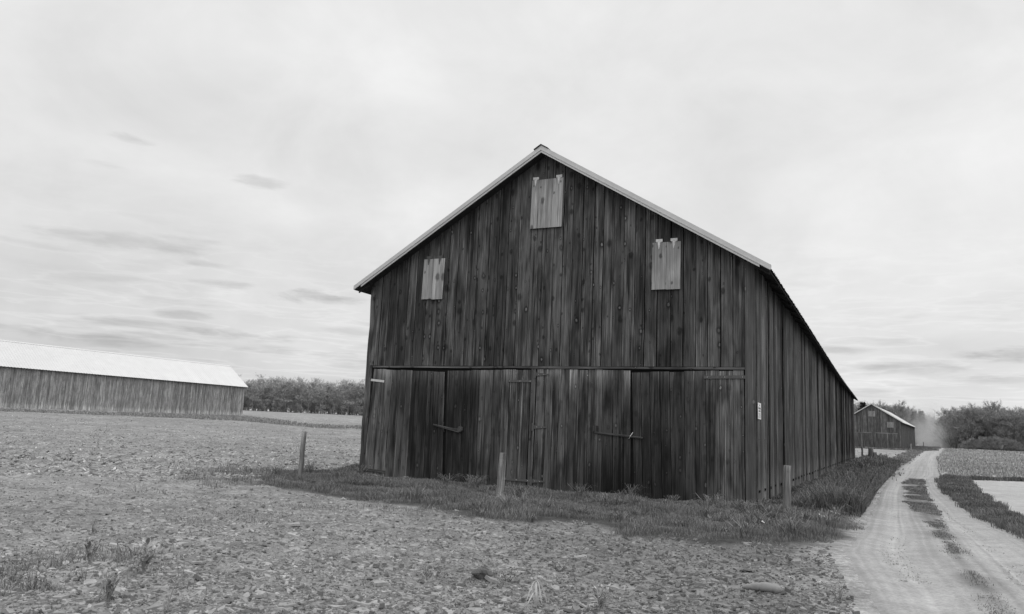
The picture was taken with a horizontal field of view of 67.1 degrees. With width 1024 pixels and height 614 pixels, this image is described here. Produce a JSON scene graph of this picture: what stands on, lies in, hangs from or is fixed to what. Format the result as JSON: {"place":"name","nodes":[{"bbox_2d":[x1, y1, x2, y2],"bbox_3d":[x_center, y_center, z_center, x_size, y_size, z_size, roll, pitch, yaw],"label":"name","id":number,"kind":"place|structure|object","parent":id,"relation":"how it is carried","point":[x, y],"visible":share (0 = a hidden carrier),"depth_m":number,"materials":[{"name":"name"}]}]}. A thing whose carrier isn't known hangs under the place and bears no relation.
{"place":"outdoors","nodes":[
{"label":"outdoors","id":0,"kind":"place"},
{"bbox_2d":[0,408,1023,613],"bbox_3d":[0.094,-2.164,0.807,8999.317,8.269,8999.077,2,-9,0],"label":"ground","id":1,"kind":"structure","parent":0,"point":[859,591],"depth_m":12.59,"materials":[{"name":"soil"}]},
{"bbox_2d":[22,565,56,589],"bbox_3d":[-4.256,2.431,6.912,0.218,0.200,0.284,2,-9,0],"label":"weed","id":2,"kind":"object","parent":1,"relation":"on","point":[31,582],"visible":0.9,"depth_m":6.86,"materials":[{"name":"grey plant"}]},
{"bbox_2d":[72,561,101,581],"bbox_3d":[-4.035,2.507,7.309,0.245,0.210,0.202,1,-9,11],"label":"weed","id":3,"kind":"object","parent":1,"relation":"on","point":[80,576],"visible":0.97,"depth_m":7.29,"materials":[{"name":"grey plant"}]},
{"bbox_2d":[84,536,101,562],"bbox_3d":[-4.421,2.560,8.129,0.190,0.260,0.174,5,-9,-18],"label":"weed","id":4,"kind":"object","parent":1,"relation":"on","point":[88,543],"visible":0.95,"depth_m":8.11,"materials":[{"name":"grey plant"}]},
{"bbox_2d":[90,518,104,532],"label":"weed","id":5,"kind":"object","parent":1,"relation":"on","point":[93,527],"visible":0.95,"depth_m":10.45,"materials":[{"name":"grey plant"}]},
{"bbox_2d":[98,574,110,602],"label":"weed","id":6,"kind":"object","parent":1,"relation":"on","point":[100,595],"visible":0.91,"depth_m":6.42,"materials":[{"name":"grey plant"}]},
{"bbox_2d":[89,564,120,601],"bbox_3d":[-3.423,2.342,6.553,0.267,0.314,0.196,-2,-10,28],"label":"weed","id":7,"kind":"object","parent":1,"relation":"on","point":[110,589],"visible":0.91,"depth_m":6.55,"materials":[{"name":"grey plant"}]},
{"bbox_2d":[112,529,120,566],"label":"weed","id":8,"kind":"object","parent":1,"relation":"on","point":[117,550],"visible":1,"depth_m":7.83,"materials":[{"name":"grey plant"}]},
{"bbox_2d":[0,340,247,415],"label":"long barn","id":9,"kind":"structure","parent":1,"relation":"on","point":[36,376],"depth_m":126.09,"materials":[{"name":"wood"}]},
{"bbox_2d":[133,537,159,573],"bbox_3d":[-3.704,2.502,7.779,0.231,0.378,0.262,2,-9,0],"label":"weed","id":10,"kind":"object","parent":1,"relation":"on","point":[145,562],"visible":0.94,"depth_m":7.75,"materials":[{"name":"grey plant"}]},
{"bbox_2d":[165,578,179,609],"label":"weed","id":11,"kind":"object","parent":1,"relation":"on","point":[169,603],"visible":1,"depth_m":6.31,"materials":[{"name":"grey plant"}]},
{"bbox_2d":[0,408,361,428],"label":"boundary grass","id":12,"kind":"structure","parent":1,"relation":"on","point":[239,418],"depth_m":101.42,"materials":[{"name":"plant"}]},
{"bbox_2d":[173,545,190,580],"bbox_3d":[-3.251,2.513,7.572,0.170,0.339,0.081,6,-10,-24],"label":"weed","id":13,"kind":"object","parent":1,"relation":"on","point":[180,563],"visible":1,"depth_m":7.56,"materials":[{"name":"grey plant"}]},
{"bbox_2d":[0,407,388,478],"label":"stubble chips","id":14,"kind":"object","parent":1,"relation":"on","point":[84,469],"visible":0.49,"depth_m":29.48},
{"bbox_2d":[170,462,297,488],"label":"thin grass","id":15,"kind":"structure","parent":1,"relation":"on","point":[240,467],"depth_m":22.65,"materials":[{"name":"plant"}]},
{"bbox_2d":[243,380,253,409],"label":"tree","id":16,"kind":"object","parent":1,"relation":"on","point":[247,391],"visible":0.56,"depth_m":246.46,"materials":[{"name":"grey plant"}]},
{"bbox_2d":[244,380,259,408],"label":"tree","id":17,"kind":"object","parent":1,"relation":"on","point":[246,400],"visible":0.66,"depth_m":247.10,"materials":[{"name":"grey plant"}]},
{"bbox_2d":[245,382,261,408],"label":"tree","id":18,"kind":"object","parent":1,"relation":"on","point":[252,388],"visible":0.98,"depth_m":245.38,"materials":[{"name":"grey plant"}]},
{"bbox_2d":[253,386,269,410],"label":"tree","id":19,"kind":"object","parent":1,"relation":"on","point":[259,389],"visible":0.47,"depth_m":251.70,"materials":[{"name":"grey plant"}]},
{"bbox_2d":[259,399,269,410],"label":"bush","id":20,"kind":"object","parent":1,"relation":"on","point":[268,403],"visible":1,"depth_m":247.69,"materials":[{"name":"grey plant"}]},
{"bbox_2d":[255,383,274,406],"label":"tree","id":21,"kind":"object","parent":1,"relation":"on","point":[265,387],"visible":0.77,"depth_m":251.66,"materials":[{"name":"grey plant"}]},
{"bbox_2d":[253,374,278,406],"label":"tree","id":22,"kind":"object","parent":1,"relation":"on","point":[257,380],"visible":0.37,"depth_m":260.07,"materials":[{"name":"grey plant"}]},
{"bbox_2d":[267,376,288,411],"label":"tree","id":23,"kind":"object","parent":1,"relation":"on","point":[276,381],"visible":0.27,"depth_m":259.45,"materials":[{"name":"grey plant"}]},
{"bbox_2d":[271,382,291,411],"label":"tree","id":24,"kind":"object","parent":1,"relation":"on","point":[274,391],"visible":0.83,"depth_m":250.43,"materials":[{"name":"grey plant"}]},
{"bbox_2d":[271,379,293,407],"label":"tree","id":25,"kind":"object","parent":1,"relation":"on","point":[282,383],"visible":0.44,"depth_m":252.39,"materials":[{"name":"grey plant"}]},
{"bbox_2d":[268,379,305,411],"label":"tree","id":26,"kind":"object","parent":1,"relation":"on","point":[286,388],"visible":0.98,"depth_m":249.69,"materials":[{"name":"grey plant"}]},
{"bbox_2d":[287,379,309,412],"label":"tree","id":27,"kind":"object","parent":1,"relation":"on","point":[294,400],"visible":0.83,"depth_m":252.35,"materials":[{"name":"grey plant"}]},
{"bbox_2d":[289,380,311,412],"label":"tree","id":28,"kind":"object","parent":1,"relation":"on","point":[300,388],"visible":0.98,"depth_m":250.93,"materials":[{"name":"grey plant"}]},
{"bbox_2d":[297,432,306,475],"bbox_3d":[-6.366,4.660,23.358,0.165,1.758,0.155,6,-10,-21],"label":"fence post","id":29,"kind":"object","parent":1,"relation":"on","point":[302,454],"visible":0.7,"depth_m":23.34,"materials":[{"name":"grey wood"}]},
{"bbox_2d":[302,387,317,412],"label":"tree","id":30,"kind":"object","parent":1,"relation":"on","point":[311,396],"visible":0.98,"depth_m":251.44,"materials":[{"name":"grey plant"}]},
{"bbox_2d":[302,378,321,411],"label":"tree","id":31,"kind":"object","parent":1,"relation":"on","point":[313,383],"visible":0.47,"depth_m":257.60,"materials":[{"name":"grey plant"}]},
{"bbox_2d":[302,389,324,412],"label":"tree","id":32,"kind":"object","parent":1,"relation":"on","point":[313,399],"visible":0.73,"depth_m":254.10,"materials":[{"name":"grey plant"}]},
{"bbox_2d":[312,385,331,413],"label":"tree","id":33,"kind":"object","parent":1,"relation":"on","point":[319,396],"visible":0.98,"depth_m":253.45,"materials":[{"name":"grey plant"}]},
{"bbox_2d":[316,377,328,406],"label":"tree","id":34,"kind":"object","parent":1,"relation":"on","point":[320,386],"visible":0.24,"depth_m":266.29,"materials":[{"name":"grey plant"}]},
{"bbox_2d":[316,384,334,412],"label":"tree","id":35,"kind":"object","parent":1,"relation":"on","point":[325,387],"visible":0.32,"depth_m":258.68,"materials":[{"name":"grey plant"}]},
{"bbox_2d":[318,382,342,408],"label":"tree","id":36,"kind":"object","parent":1,"relation":"on","point":[331,391],"visible":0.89,"depth_m":256.22,"materials":[{"name":"grey plant"}]},
{"bbox_2d":[334,380,352,410],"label":"tree","id":37,"kind":"object","parent":1,"relation":"on","point":[341,390],"visible":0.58,"depth_m":257.00,"materials":[{"name":"grey plant"}]},
{"bbox_2d":[330,379,363,414],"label":"tree","id":38,"kind":"object","parent":1,"relation":"on","point":[347,404],"visible":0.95,"depth_m":253.95,"materials":[{"name":"grey plant"}]},
{"bbox_2d":[346,379,364,414],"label":"tree","id":39,"kind":"object","parent":1,"relation":"on","point":[359,393],"visible":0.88,"depth_m":255.63,"materials":[{"name":"grey plant"}]},
{"bbox_2d":[0,419,817,596],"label":"field stubble","id":40,"kind":"object","parent":1,"relation":"on","point":[12,578],"visible":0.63,"depth_m":8.56,"materials":[{"name":"plant"}]},
{"bbox_2d":[0,455,852,613],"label":"pale shale slabs","id":41,"kind":"structure","parent":1,"relation":"on","point":[155,605],"depth_m":8.21,"materials":[{"name":"stone"}]},
{"bbox_2d":[0,434,853,613],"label":"shale fragments","id":42,"kind":"object","parent":1,"relation":"on","point":[208,608],"visible":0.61,"depth_m":8.32,"materials":[{"name":"stone"}]},
{"bbox_2d":[0,430,946,613],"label":"soil clods","id":43,"kind":"object","parent":1,"relation":"on","point":[308,586],"visible":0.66,"depth_m":8.18,"materials":[{"name":"soil"}]},
{"bbox_2d":[471,568,493,578],"bbox_3d":[-0.322,2.902,8.406,0.240,0.125,0.158,6,-9,-11],"label":"dark stone","id":44,"kind":"object","parent":1,"relation":"on","point":[482,573],"visible":0.96,"depth_m":8.35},
{"bbox_2d":[0,424,989,613],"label":"soil crumbs","id":45,"kind":"object","parent":1,"relation":"on","point":[406,608],"visible":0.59,"depth_m":8.40,"materials":[{"name":"soil"}]},
{"bbox_2d":[496,453,506,495],"bbox_3d":[-0.284,4.370,19.237,0.179,1.462,0.174,-2,-10,25],"label":"fence post","id":46,"kind":"object","parent":1,"relation":"on","point":[501,474],"visible":0.7,"depth_m":19.22,"materials":[{"name":"grey wood"}]},
{"bbox_2d":[500,571,516,580],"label":"weed","id":47,"kind":"object","parent":1,"relation":"on","point":[511,577],"visible":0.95,"depth_m":8.26,"materials":[{"name":"grey plant"}]},
{"bbox_2d":[526,579,552,607],"bbox_3d":[0.257,2.647,7.132,0.242,0.254,0.105,0,-9,13],"label":"dried plant","id":48,"kind":"object","parent":1,"relation":"on","point":[536,596],"visible":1,"depth_m":7.14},
{"bbox_2d":[551,558,569,568],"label":"weed","id":49,"kind":"object","parent":1,"relation":"on","point":[555,566],"visible":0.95,"depth_m":9.15,"materials":[{"name":"grey plant"}]},
{"bbox_2d":[254,459,880,546],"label":"grass","id":50,"kind":"structure","parent":1,"relation":"on","point":[457,496],"depth_m":16.91,"materials":[{"name":"plant"}]},
{"bbox_2d":[591,583,612,608],"bbox_3d":[0.815,2.650,7.049,0.208,0.226,0.160,2,-9,0],"label":"weed","id":51,"kind":"object","parent":1,"relation":"on","point":[600,601],"visible":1,"depth_m":7.04,"materials":[{"name":"grey plant"}]},
{"bbox_2d":[353,144,857,503],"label":"tobacco barn","id":52,"kind":"structure","parent":1,"relation":"on","point":[542,316],"depth_m":23.65,"materials":[{"name":"wood"}]},
{"bbox_2d":[364,369,444,479],"bbox_3d":[-3.550,3.867,25.364,3.094,3.669,0.123,-2,-10,26],"label":"door","id":53,"kind":"structure","parent":52,"relation":"in","point":[422,397],"depth_m":25.36,"materials":[{"name":"wood"}]},
{"bbox_2d":[433,369,531,486],"bbox_3d":[-0.971,3.767,24.140,3.474,3.656,0.104,-2,-10,26],"label":"door","id":54,"kind":"structure","parent":52,"relation":"in","point":[462,449],"depth_m":24.09,"materials":[{"name":"wood"}]},
{"bbox_2d":[529,369,642,494],"bbox_3d":[2.157,3.681,22.639,3.464,3.734,0.092,-2,-10,26],"label":"door","id":55,"kind":"structure","parent":52,"relation":"in","point":[610,410],"depth_m":22.71,"materials":[{"name":"wood"}]},
{"bbox_2d":[629,370,744,501],"bbox_3d":[4.799,3.599,21.357,3.250,3.734,0.116,-2,-10,26],"label":"door","id":56,"kind":"structure","parent":52,"relation":"in","point":[724,455],"depth_m":21.34,"materials":[{"name":"wood"}]},
{"bbox_2d":[758,403,760,418],"bbox_3d":[6.744,2.835,21.053,0.008,0.440,0.560,-2,-10,26],"label":"notice sign","id":57,"kind":"object","parent":52,"relation":"attached to","point":[759,410],"visible":1,"depth_m":21.04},
{"bbox_2d":[742,582,781,593],"bbox_3d":[2.591,2.908,8.011,0.400,0.111,0.114,3,-9,7],"label":"short log","id":58,"kind":"object","parent":1,"relation":"on","point":[775,588],"visible":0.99,"depth_m":7.98,"materials":[{"name":"wood"}]},
{"bbox_2d":[783,465,790,511],"bbox_3d":[6.600,4.556,18.546,0.189,1.482,0.231,-5,-12,39],"label":"fence post","id":59,"kind":"object","parent":1,"relation":"on","point":[786,486],"visible":0.7,"depth_m":18.53,"materials":[{"name":"grey wood"}]},
{"bbox_2d":[830,580,845,602],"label":"weed","id":60,"kind":"object","parent":1,"relation":"on","point":[840,594],"visible":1,"depth_m":7.89,"materials":[{"name":"grey plant"}]},
{"bbox_2d":[868,447,873,457],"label":"fence post","id":61,"kind":"object","parent":1,"relation":"on","point":[870,451],"visible":0.44,"depth_m":67.48,"materials":[{"name":"grey wood"}]},
{"bbox_2d":[854,403,915,448],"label":"gabled barn","id":62,"kind":"structure","parent":1,"relation":"on","point":[876,426],"depth_m":169.23,"materials":[{"name":"wood"}]},
{"bbox_2d":[855,432,872,446],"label":"door","id":63,"kind":"structure","parent":62,"relation":"in","point":[859,440],"depth_m":169.59,"materials":[{"name":"wood"}]},
{"bbox_2d":[874,433,898,447],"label":"door","id":64,"kind":"structure","parent":62,"relation":"in","point":[890,438],"depth_m":167.35,"materials":[{"name":"wood"}]},
{"bbox_2d":[876,404,901,413],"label":"tree","id":65,"kind":"object","parent":1,"relation":"on","point":[887,409],"visible":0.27,"depth_m":286.01,"materials":[{"name":"grey plant"}]},
{"bbox_2d":[855,446,940,450],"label":"barnyard grass","id":66,"kind":"structure","parent":1,"relation":"on","point":[929,448],"depth_m":169.95,"materials":[{"name":"plant"}]},
{"bbox_2d":[889,400,912,421],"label":"tree","id":67,"kind":"object","parent":1,"relation":"on","point":[901,411],"visible":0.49,"depth_m":283.23,"materials":[{"name":"grey plant"}]},
{"bbox_2d":[892,449,922,480],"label":"roadside grass","id":68,"kind":"structure","parent":1,"relation":"on","point":[907,456],"depth_m":93.64,"materials":[{"name":"plant"}]},
{"bbox_2d":[908,411,926,445],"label":"pine tree","id":69,"kind":"object","parent":1,"relation":"on","point":[913,416],"visible":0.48,"depth_m":268.77,"materials":[{"name":"grey plant"}]},
{"bbox_2d":[913,410,932,446],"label":"pine tree","id":70,"kind":"object","parent":1,"relation":"on","point":[922,421],"visible":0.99,"depth_m":262.05,"materials":[{"name":"grey plant"}]},
{"bbox_2d":[925,416,938,442],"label":"tree","id":71,"kind":"object","parent":1,"relation":"on","point":[933,428],"visible":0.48,"depth_m":279.15,"materials":[{"name":"grey plant"}]},
{"bbox_2d":[848,451,1023,482],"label":"field husks","id":72,"kind":"object","parent":1,"relation":"on","point":[963,468],"visible":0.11,"depth_m":54.27},
{"bbox_2d":[930,414,946,447],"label":"tree","id":73,"kind":"object","parent":1,"relation":"on","point":[938,431],"visible":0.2,"depth_m":232.98,"materials":[{"name":"grey plant"}]},
{"bbox_2d":[934,414,947,447],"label":"tree","id":74,"kind":"object","parent":1,"relation":"on","point":[941,434],"visible":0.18,"depth_m":230.87,"materials":[{"name":"grey plant"}]},
{"bbox_2d":[936,406,954,440],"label":"tree","id":75,"kind":"object","parent":1,"relation":"on","point":[944,420],"visible":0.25,"depth_m":228.74,"materials":[{"name":"grey plant"}]},
{"bbox_2d":[938,413,952,447],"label":"tree","id":76,"kind":"object","parent":1,"relation":"on","point":[944,426],"visible":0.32,"depth_m":226.26,"materials":[{"name":"grey plant"}]},
{"bbox_2d":[939,417,957,447],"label":"tree","id":77,"kind":"object","parent":1,"relation":"on","point":[950,432],"visible":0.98,"depth_m":213.57,"materials":[{"name":"grey plant"}]},
{"bbox_2d":[944,410,962,444],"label":"tree","id":78,"kind":"object","parent":1,"relation":"on","point":[950,415],"visible":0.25,"depth_m":220.64,"materials":[{"name":"grey plant"}]},
{"bbox_2d":[943,414,965,447],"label":"tree","id":79,"kind":"object","parent":1,"relation":"on","point":[955,419],"visible":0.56,"depth_m":216.18,"materials":[{"name":"grey plant"}]},
{"bbox_2d":[941,405,979,444],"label":"tree","id":80,"kind":"object","parent":1,"relation":"on","point":[966,410],"visible":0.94,"depth_m":211.32,"materials":[{"name":"grey plant"}]},
{"bbox_2d":[951,418,976,448],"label":"tree","id":81,"kind":"object","parent":1,"relation":"on","point":[966,434],"visible":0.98,"depth_m":209.72,"materials":[{"name":"grey plant"}]},
{"bbox_2d":[955,406,984,445],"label":"tree","id":82,"kind":"object","parent":1,"relation":"on","point":[978,409],"visible":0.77,"depth_m":210.35,"materials":[{"name":"grey plant"}]},
{"bbox_2d":[935,448,1023,477],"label":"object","id":83,"kind":"object","parent":1,"relation":"on","point":[956,459],"visible":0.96,"depth_m":81.02,"materials":[{"name":"grey plant"}]},
{"bbox_2d":[975,435,986,449],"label":"bush","id":84,"kind":"object","parent":1,"relation":"on","point":[982,439],"visible":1,"depth_m":200.39,"materials":[{"name":"grey plant"}]},
{"bbox_2d":[973,408,997,438],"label":"tree","id":85,"kind":"object","parent":1,"relation":"on","point":[988,417],"visible":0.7,"depth_m":211.83,"materials":[{"name":"grey plant"}]},
{"bbox_2d":[977,418,996,439],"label":"tree","id":86,"kind":"object","parent":1,"relation":"on","point":[984,423],"visible":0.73,"depth_m":210.49,"materials":[{"name":"grey plant"}]},
{"bbox_2d":[984,436,994,449],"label":"bush","id":87,"kind":"object","parent":1,"relation":"on","point":[990,442],"visible":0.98,"depth_m":201.20,"materials":[{"name":"grey plant"}]},
{"bbox_2d":[982,400,1000,415],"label":"tree","id":88,"kind":"object","parent":1,"relation":"on","point":[983,406],"visible":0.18,"depth_m":225.79,"materials":[{"name":"grey plant"}]},
{"bbox_2d":[985,413,1005,449],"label":"tree","id":89,"kind":"object","parent":1,"relation":"on","point":[997,418],"visible":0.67,"depth_m":209.89,"materials":[{"name":"grey plant"}]},
{"bbox_2d":[985,408,1005,444],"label":"tree","id":90,"kind":"object","parent":1,"relation":"on","point":[993,416],"visible":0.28,"depth_m":214.75,"materials":[{"name":"grey plant"}]},
{"bbox_2d":[983,400,1007,410],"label":"tree","id":91,"kind":"object","parent":1,"relation":"on","point":[998,405],"visible":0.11,"depth_m":233.84,"materials":[{"name":"grey plant"}]},
{"bbox_2d":[968,475,1023,481],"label":"bank grass","id":92,"kind":"structure","parent":1,"relation":"on","point":[993,478],"depth_m":43.04,"materials":[{"name":"plant"}]},
{"bbox_2d":[986,418,1006,447],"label":"tree","id":93,"kind":"object","parent":1,"relation":"on","point":[994,428],"visible":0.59,"depth_m":209.80,"materials":[{"name":"grey plant"}]},
{"bbox_2d":[993,437,1003,449],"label":"bush","id":94,"kind":"object","parent":1,"relation":"on","point":[996,444],"visible":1,"depth_m":197.95,"materials":[{"name":"grey plant"}]},
{"bbox_2d":[989,420,1013,438],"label":"tree","id":95,"kind":"object","parent":1,"relation":"on","point":[1002,426],"visible":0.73,"depth_m":207.58,"materials":[{"name":"grey plant"}]},
{"bbox_2d":[994,412,1017,438],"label":"tree","id":96,"kind":"object","parent":1,"relation":"on","point":[1001,434],"visible":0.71,"depth_m":208.22,"materials":[{"name":"grey plant"}]},
{"bbox_2d":[991,408,1023,439],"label":"tree","id":97,"kind":"object","parent":1,"relation":"on","point":[1006,412],"visible":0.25,"depth_m":214.03,"materials":[{"name":"grey plant"}]},
{"bbox_2d":[1004,439,1011,450],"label":"bush","id":98,"kind":"object","parent":1,"relation":"on","point":[1008,443],"visible":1,"depth_m":197.57,"materials":[{"name":"grey plant"}]},
{"bbox_2d":[997,408,1023,449],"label":"tree","id":99,"kind":"object","parent":1,"relation":"on","point":[1014,417],"visible":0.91,"depth_m":205.14,"materials":[{"name":"grey plant"}]},
{"bbox_2d":[1004,411,1023,442],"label":"tree","id":100,"kind":"object","parent":1,"relation":"on","point":[1020,429],"visible":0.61,"depth_m":206.60,"materials":[{"name":"grey plant"}]},
{"bbox_2d":[1010,439,1019,450],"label":"bush","id":101,"kind":"object","parent":1,"relation":"on","point":[1013,444],"visible":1,"depth_m":196.19,"materials":[{"name":"grey plant"}]},
{"bbox_2d":[0,0,1023,445],"label":"sky","id":102,"kind":"structure","parent":0,"point":[205,181],"materials":[{"name":"white"}]},
{"bbox_2d":[760,453,902,517],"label":"tall grass","id":103,"kind":"structure","parent":0,"point":[853,485],"depth_m":22.80,"materials":[{"name":"plant"}]},
{"bbox_2d":[842,448,1023,613],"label":"road","id":104,"kind":"structure","parent":0,"point":[951,591],"depth_m":11.68,"materials":[{"name":"soil"}]},
{"bbox_2d":[932,438,939,446],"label":"delivery van","id":105,"kind":"object","parent":104,"relation":"on","point":[935,442],"visible":0.91,"depth_m":244.89,"materials":[{"name":"paint"}]},
{"bbox_2d":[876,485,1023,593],"bbox_3d":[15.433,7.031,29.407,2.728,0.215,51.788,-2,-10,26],"label":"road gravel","id":106,"kind":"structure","parent":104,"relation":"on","point":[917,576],"depth_m":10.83,"materials":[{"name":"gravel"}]},
{"bbox_2d":[901,478,1021,613],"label":"track grass","id":107,"kind":"structure","parent":104,"relation":"on","point":[927,507],"depth_m":20.51,"materials":[{"name":"plant"}]},
{"bbox_2d":[934,474,1023,538],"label":"verge grass","id":108,"kind":"structure","parent":0,"point":[966,493],"depth_m":23.18,"materials":[{"name":"plant"}]},
{"bbox_2d":[973,480,1023,515],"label":"bare field","id":109,"kind":"structure","parent":0,"point":[1011,493],"depth_m":32.51,"materials":[{"name":"soil"}]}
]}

